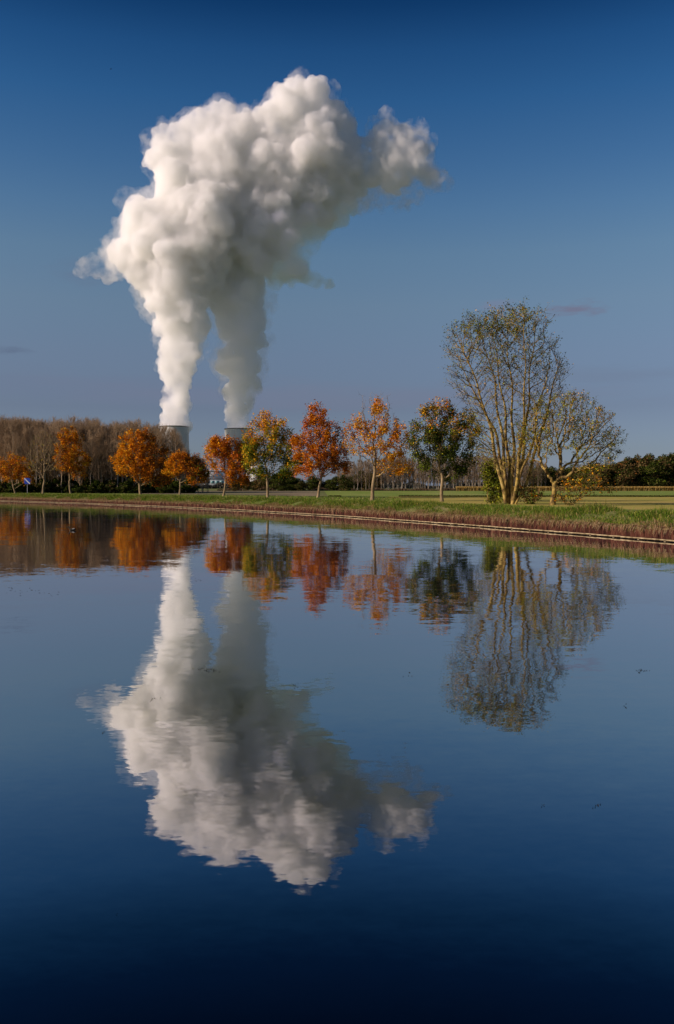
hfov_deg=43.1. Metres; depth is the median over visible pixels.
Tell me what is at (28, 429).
bare poplar
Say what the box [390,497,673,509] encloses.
stubble field
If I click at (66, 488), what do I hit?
dark bush
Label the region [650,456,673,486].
woodland tree
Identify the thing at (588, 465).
spreading tree
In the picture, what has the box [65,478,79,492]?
dark bush
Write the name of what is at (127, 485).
dark bush
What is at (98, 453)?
bare poplar
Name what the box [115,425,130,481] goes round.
bare poplar
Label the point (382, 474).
plantation poplar
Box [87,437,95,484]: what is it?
bare poplar
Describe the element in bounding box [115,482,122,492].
dark bush
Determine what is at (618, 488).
dry corn
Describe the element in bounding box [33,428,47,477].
bare poplar
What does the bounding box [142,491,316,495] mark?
ploughed field
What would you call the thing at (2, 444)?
bare poplar
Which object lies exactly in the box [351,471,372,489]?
hedgerow tree
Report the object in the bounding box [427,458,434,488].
plantation poplar
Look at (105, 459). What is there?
bare poplar
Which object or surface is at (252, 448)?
maple tree
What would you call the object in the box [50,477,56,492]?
dark bush
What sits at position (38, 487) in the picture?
dark bush
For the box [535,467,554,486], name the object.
woodland tree
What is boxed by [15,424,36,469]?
bare poplar
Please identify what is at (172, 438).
bare poplar
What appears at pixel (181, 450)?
bare poplar
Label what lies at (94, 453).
bare poplar
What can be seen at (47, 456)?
bare poplar
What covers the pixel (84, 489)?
dark bush
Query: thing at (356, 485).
hedgerow tree
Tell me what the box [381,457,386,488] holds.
plantation poplar
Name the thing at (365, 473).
plantation poplar
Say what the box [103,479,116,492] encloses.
dark bush
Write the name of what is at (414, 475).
plantation poplar
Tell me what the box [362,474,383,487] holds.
hedgerow tree
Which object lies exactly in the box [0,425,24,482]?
bare poplar
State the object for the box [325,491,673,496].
green field
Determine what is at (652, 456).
woodland tree
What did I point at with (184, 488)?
dark bush
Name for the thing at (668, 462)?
woodland tree
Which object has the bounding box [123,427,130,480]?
bare poplar
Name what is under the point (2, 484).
dark bush
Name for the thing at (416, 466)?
plantation poplar
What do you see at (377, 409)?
maple tree
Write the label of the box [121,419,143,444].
bare poplar
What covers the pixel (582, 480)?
woodland tree
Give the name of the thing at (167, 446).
bare poplar
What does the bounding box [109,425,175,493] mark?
maple tree
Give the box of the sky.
[0,0,673,485]
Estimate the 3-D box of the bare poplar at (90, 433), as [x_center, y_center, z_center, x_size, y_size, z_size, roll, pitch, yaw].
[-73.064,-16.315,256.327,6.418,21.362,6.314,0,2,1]
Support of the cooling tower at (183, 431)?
on the ground at (322, 493)
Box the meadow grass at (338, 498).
[6,493,574,507]
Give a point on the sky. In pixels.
(214, 213)
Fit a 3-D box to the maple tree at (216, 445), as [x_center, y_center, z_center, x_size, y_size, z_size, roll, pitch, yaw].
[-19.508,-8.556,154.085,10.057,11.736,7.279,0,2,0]
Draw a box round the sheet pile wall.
[0,498,673,541]
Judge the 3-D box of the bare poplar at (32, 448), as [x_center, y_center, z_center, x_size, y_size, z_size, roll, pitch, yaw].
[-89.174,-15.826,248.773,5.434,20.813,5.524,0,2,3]
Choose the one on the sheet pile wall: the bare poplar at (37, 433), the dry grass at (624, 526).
the dry grass at (624, 526)
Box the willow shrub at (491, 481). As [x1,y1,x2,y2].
[479,459,502,503]
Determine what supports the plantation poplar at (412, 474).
on the ground at (322, 493)
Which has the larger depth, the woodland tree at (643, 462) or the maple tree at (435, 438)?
the woodland tree at (643, 462)
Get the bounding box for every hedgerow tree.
[229,477,244,490]
[243,481,251,489]
[251,473,272,488]
[269,475,290,490]
[285,470,302,490]
[293,480,310,490]
[304,475,318,489]
[314,478,326,488]
[324,476,340,489]
[337,475,354,490]
[350,475,359,488]
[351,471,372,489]
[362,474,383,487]
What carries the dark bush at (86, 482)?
on the ground at (322, 493)
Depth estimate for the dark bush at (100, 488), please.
244.19 m
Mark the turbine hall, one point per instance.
(215, 479)
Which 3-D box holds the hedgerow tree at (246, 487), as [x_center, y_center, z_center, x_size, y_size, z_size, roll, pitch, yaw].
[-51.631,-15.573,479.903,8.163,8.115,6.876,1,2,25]
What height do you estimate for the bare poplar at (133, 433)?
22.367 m
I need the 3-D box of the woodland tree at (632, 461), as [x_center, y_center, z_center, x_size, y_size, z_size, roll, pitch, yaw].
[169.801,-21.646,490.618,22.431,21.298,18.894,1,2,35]
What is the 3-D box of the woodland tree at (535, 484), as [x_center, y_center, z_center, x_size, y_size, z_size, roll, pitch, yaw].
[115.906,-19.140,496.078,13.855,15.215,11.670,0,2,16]
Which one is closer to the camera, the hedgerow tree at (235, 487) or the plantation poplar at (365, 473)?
the hedgerow tree at (235, 487)
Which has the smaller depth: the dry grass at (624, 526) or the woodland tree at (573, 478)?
the dry grass at (624, 526)
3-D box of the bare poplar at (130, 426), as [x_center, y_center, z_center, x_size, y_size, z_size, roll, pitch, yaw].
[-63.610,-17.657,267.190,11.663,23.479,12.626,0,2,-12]
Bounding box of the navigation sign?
[24,478,29,492]
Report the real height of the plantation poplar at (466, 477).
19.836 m
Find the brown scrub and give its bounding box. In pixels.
[217,487,455,490]
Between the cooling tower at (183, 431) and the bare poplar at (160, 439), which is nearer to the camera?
the bare poplar at (160, 439)
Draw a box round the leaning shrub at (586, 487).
[549,464,616,504]
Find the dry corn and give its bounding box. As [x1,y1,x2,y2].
[456,486,673,490]
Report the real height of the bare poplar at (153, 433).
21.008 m
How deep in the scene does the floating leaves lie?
13.99 m
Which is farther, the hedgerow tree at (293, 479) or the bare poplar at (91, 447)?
the hedgerow tree at (293, 479)
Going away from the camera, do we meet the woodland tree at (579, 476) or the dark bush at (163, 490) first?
the dark bush at (163, 490)
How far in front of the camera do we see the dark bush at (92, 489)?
243.06 m
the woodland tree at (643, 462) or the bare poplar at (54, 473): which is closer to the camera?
the bare poplar at (54, 473)
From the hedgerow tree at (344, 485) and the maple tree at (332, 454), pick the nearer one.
the maple tree at (332, 454)
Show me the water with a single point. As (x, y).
(310, 799)
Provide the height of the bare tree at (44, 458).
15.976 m
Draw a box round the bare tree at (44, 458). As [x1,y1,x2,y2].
[22,430,64,493]
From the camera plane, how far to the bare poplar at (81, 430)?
269.27 m
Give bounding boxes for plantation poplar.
[351,461,356,483]
[354,460,361,489]
[359,460,364,489]
[363,461,367,482]
[366,463,372,484]
[379,462,383,487]
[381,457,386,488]
[385,460,392,489]
[398,457,402,488]
[402,456,407,483]
[406,458,413,488]
[410,459,414,488]
[410,460,418,488]
[413,460,418,483]
[418,462,422,487]
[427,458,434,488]
[429,457,435,488]
[432,460,438,488]
[463,455,470,484]
[468,454,475,486]
[473,458,478,486]
[476,456,483,485]
[476,460,479,486]
[531,463,536,483]
[536,462,541,483]
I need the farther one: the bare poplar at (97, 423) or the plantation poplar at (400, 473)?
the plantation poplar at (400, 473)
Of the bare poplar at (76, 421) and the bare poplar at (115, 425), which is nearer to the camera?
the bare poplar at (115, 425)
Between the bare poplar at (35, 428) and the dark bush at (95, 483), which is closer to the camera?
the dark bush at (95, 483)
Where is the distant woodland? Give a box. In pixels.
[197,480,530,488]
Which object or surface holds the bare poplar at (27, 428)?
on the ground at (322, 493)
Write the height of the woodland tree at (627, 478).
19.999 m
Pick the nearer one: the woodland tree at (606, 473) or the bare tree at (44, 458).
the bare tree at (44, 458)
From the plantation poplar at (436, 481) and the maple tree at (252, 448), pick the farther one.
the plantation poplar at (436, 481)
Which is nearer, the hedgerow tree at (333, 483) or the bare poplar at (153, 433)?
the bare poplar at (153, 433)
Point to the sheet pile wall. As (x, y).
(589, 530)
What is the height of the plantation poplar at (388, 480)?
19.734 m
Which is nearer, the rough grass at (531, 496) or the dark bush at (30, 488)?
the rough grass at (531, 496)
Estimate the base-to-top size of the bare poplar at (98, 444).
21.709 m
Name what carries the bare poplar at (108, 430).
on the ground at (322, 493)
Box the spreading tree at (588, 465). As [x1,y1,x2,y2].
[508,388,629,504]
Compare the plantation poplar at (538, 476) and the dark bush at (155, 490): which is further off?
the plantation poplar at (538, 476)
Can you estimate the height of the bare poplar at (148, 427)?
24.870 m
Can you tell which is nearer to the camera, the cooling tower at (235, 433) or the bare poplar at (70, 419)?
the bare poplar at (70, 419)
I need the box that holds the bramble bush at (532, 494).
[512,479,545,503]
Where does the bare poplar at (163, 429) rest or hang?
on the ground at (322, 493)
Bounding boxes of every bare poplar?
[0,416,22,458]
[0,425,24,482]
[0,435,9,479]
[1,435,19,482]
[11,417,28,483]
[11,418,36,476]
[14,437,29,481]
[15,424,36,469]
[19,417,34,459]
[20,429,32,468]
[23,424,35,483]
[24,428,50,492]
[27,421,40,470]
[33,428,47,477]
[37,426,50,480]
[38,423,49,479]
[38,431,53,480]
[39,415,68,479]
[45,427,64,478]
[46,420,64,474]
[48,439,58,476]
[53,431,65,492]
[55,421,80,477]
[66,414,82,423]
[67,423,86,479]
[70,417,83,430]
[70,437,88,484]
[76,420,93,481]
[78,423,91,478]
[82,421,97,479]
[85,420,107,479]
[85,422,96,478]
[86,425,102,479]
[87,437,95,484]
[89,429,115,482]
[89,434,108,492]
[99,424,108,481]
[100,424,110,479]
[100,427,116,478]
[102,440,112,479]
[102,440,121,479]
[105,425,133,492]
[105,435,115,479]
[106,420,123,479]
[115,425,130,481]
[119,419,141,476]
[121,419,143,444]
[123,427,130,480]
[128,421,138,461]
[140,419,166,465]
[150,428,158,474]
[154,432,172,473]
[155,436,174,470]
[159,423,176,463]
[163,427,180,479]
[165,432,186,480]
[174,442,187,480]
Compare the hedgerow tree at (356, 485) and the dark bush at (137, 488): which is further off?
the hedgerow tree at (356, 485)
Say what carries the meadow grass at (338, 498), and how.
on the ground at (322, 493)
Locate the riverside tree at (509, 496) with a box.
[438,298,572,503]
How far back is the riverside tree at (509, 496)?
81.36 m
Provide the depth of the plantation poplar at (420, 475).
465.75 m
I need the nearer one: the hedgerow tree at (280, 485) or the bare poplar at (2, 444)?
the bare poplar at (2, 444)
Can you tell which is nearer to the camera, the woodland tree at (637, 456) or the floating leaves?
the floating leaves
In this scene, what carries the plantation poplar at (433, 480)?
on the ground at (322, 493)
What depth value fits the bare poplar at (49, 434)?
267.94 m
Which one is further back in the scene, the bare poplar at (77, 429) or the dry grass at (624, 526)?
the bare poplar at (77, 429)
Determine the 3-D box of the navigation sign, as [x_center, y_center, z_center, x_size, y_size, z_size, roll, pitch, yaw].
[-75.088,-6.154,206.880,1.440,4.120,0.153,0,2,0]
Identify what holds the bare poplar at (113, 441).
on the ground at (322, 493)
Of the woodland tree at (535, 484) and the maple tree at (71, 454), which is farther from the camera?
the woodland tree at (535, 484)
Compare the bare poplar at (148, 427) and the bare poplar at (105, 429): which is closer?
the bare poplar at (105, 429)
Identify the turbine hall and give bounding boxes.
[200,471,232,484]
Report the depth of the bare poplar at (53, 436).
252.30 m
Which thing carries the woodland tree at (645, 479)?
on the ground at (322, 493)
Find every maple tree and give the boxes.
[0,451,35,492]
[52,425,92,492]
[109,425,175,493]
[161,449,211,494]
[201,432,255,495]
[238,407,305,496]
[286,399,352,497]
[342,392,416,500]
[401,396,490,501]
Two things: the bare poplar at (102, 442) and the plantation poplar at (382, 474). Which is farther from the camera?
the plantation poplar at (382, 474)
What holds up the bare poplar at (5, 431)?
on the ground at (322, 493)
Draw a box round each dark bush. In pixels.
[0,480,7,492]
[5,482,20,492]
[16,481,26,492]
[22,484,35,492]
[32,477,49,492]
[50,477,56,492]
[51,479,66,492]
[63,484,71,492]
[65,473,84,484]
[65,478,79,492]
[72,485,83,492]
[79,484,88,492]
[81,479,91,492]
[86,486,94,492]
[87,479,99,492]
[95,482,107,492]
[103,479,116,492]
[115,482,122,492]
[119,478,136,492]
[131,483,145,492]
[143,484,153,492]
[144,477,163,492]
[155,483,167,492]
[166,480,181,492]
[178,481,189,492]
[183,478,199,492]
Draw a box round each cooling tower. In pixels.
[160,425,189,453]
[224,428,254,478]
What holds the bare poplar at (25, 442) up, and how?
on the ground at (322, 493)
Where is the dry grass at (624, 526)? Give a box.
[0,497,673,536]
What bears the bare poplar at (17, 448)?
on the ground at (322, 493)
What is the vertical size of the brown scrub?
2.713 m
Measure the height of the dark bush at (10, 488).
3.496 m
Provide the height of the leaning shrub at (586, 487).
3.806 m
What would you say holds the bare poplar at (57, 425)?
on the ground at (322, 493)
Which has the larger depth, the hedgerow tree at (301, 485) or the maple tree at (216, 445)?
the hedgerow tree at (301, 485)
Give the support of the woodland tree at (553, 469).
on the ground at (322, 493)
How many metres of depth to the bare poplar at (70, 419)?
330.61 m
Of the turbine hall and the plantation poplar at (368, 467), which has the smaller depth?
the plantation poplar at (368, 467)
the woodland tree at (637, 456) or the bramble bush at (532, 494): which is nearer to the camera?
the bramble bush at (532, 494)
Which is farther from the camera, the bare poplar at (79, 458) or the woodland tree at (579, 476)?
the woodland tree at (579, 476)
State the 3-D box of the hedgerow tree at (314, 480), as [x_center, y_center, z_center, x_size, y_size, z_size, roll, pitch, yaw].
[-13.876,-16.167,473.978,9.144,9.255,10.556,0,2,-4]
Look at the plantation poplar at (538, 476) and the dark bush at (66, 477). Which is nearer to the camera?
the dark bush at (66, 477)
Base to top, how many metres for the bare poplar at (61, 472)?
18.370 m
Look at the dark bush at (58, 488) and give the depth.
247.04 m
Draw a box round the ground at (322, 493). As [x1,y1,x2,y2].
[0,488,673,529]
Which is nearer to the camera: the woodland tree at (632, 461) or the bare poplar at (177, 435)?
the bare poplar at (177, 435)
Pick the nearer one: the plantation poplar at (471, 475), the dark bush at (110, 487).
the dark bush at (110, 487)
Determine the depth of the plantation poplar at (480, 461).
465.31 m
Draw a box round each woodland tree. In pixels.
[525,467,542,486]
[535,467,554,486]
[550,466,557,476]
[552,468,572,486]
[569,467,580,486]
[571,468,588,485]
[579,466,609,485]
[590,466,615,485]
[609,457,641,486]
[609,464,624,485]
[623,456,638,484]
[631,454,640,460]
[632,453,651,486]
[636,459,672,486]
[644,453,654,460]
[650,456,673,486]
[654,454,673,486]
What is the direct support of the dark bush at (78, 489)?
on the ground at (322, 493)
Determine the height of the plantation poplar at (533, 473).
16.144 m
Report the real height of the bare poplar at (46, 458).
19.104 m
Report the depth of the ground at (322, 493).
71.99 m
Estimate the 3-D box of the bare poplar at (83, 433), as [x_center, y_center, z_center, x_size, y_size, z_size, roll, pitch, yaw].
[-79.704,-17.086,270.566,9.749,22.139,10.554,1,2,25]
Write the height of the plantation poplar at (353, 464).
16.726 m
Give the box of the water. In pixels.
[0,501,673,1023]
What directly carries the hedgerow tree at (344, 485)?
on the ground at (322, 493)
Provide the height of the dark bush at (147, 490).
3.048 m
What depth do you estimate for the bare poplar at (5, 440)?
251.56 m
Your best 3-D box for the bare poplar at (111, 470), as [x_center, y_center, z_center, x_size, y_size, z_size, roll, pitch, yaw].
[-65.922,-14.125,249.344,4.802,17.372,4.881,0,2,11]
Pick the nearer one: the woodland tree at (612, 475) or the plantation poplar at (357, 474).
the plantation poplar at (357, 474)
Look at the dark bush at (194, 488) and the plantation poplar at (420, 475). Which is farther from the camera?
the plantation poplar at (420, 475)
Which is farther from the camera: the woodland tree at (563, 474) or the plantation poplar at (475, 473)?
the woodland tree at (563, 474)
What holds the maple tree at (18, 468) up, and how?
on the ground at (322, 493)
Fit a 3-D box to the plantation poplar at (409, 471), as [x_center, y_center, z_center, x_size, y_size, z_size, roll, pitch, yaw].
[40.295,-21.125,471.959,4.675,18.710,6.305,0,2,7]
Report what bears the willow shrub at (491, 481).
on the ground at (322, 493)
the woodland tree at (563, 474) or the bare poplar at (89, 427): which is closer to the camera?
the bare poplar at (89, 427)
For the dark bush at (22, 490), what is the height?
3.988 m
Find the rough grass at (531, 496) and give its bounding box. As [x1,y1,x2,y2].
[329,495,673,496]
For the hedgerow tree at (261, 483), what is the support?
on the ground at (322, 493)
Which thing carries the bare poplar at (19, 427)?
on the ground at (322, 493)
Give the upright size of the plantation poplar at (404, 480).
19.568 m
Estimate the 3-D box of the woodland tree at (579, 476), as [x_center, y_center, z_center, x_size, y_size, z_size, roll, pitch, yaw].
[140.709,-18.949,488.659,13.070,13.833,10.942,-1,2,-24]
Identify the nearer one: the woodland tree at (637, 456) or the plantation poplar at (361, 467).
the plantation poplar at (361, 467)
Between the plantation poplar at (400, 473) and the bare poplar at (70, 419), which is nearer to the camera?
the bare poplar at (70, 419)
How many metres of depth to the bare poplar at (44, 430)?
248.91 m
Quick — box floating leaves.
[20,579,649,805]
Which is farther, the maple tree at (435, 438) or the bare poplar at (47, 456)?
the bare poplar at (47, 456)
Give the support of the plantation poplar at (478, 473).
on the ground at (322, 493)
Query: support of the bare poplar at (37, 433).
on the ground at (322, 493)
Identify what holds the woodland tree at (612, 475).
on the ground at (322, 493)
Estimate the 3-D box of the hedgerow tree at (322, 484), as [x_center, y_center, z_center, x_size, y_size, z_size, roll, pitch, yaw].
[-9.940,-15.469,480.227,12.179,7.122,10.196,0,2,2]
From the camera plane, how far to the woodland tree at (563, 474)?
481.44 m
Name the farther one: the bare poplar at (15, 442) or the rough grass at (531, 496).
the bare poplar at (15, 442)
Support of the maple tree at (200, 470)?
on the ground at (322, 493)
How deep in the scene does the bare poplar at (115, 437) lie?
248.08 m
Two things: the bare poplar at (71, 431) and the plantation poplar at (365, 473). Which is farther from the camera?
the plantation poplar at (365, 473)
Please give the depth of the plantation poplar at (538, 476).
469.01 m
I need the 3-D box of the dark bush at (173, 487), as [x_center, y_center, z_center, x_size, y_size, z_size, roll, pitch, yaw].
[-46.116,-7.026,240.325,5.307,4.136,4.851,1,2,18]
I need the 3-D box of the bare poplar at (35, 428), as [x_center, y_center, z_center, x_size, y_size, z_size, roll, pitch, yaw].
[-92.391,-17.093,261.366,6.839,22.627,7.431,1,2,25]

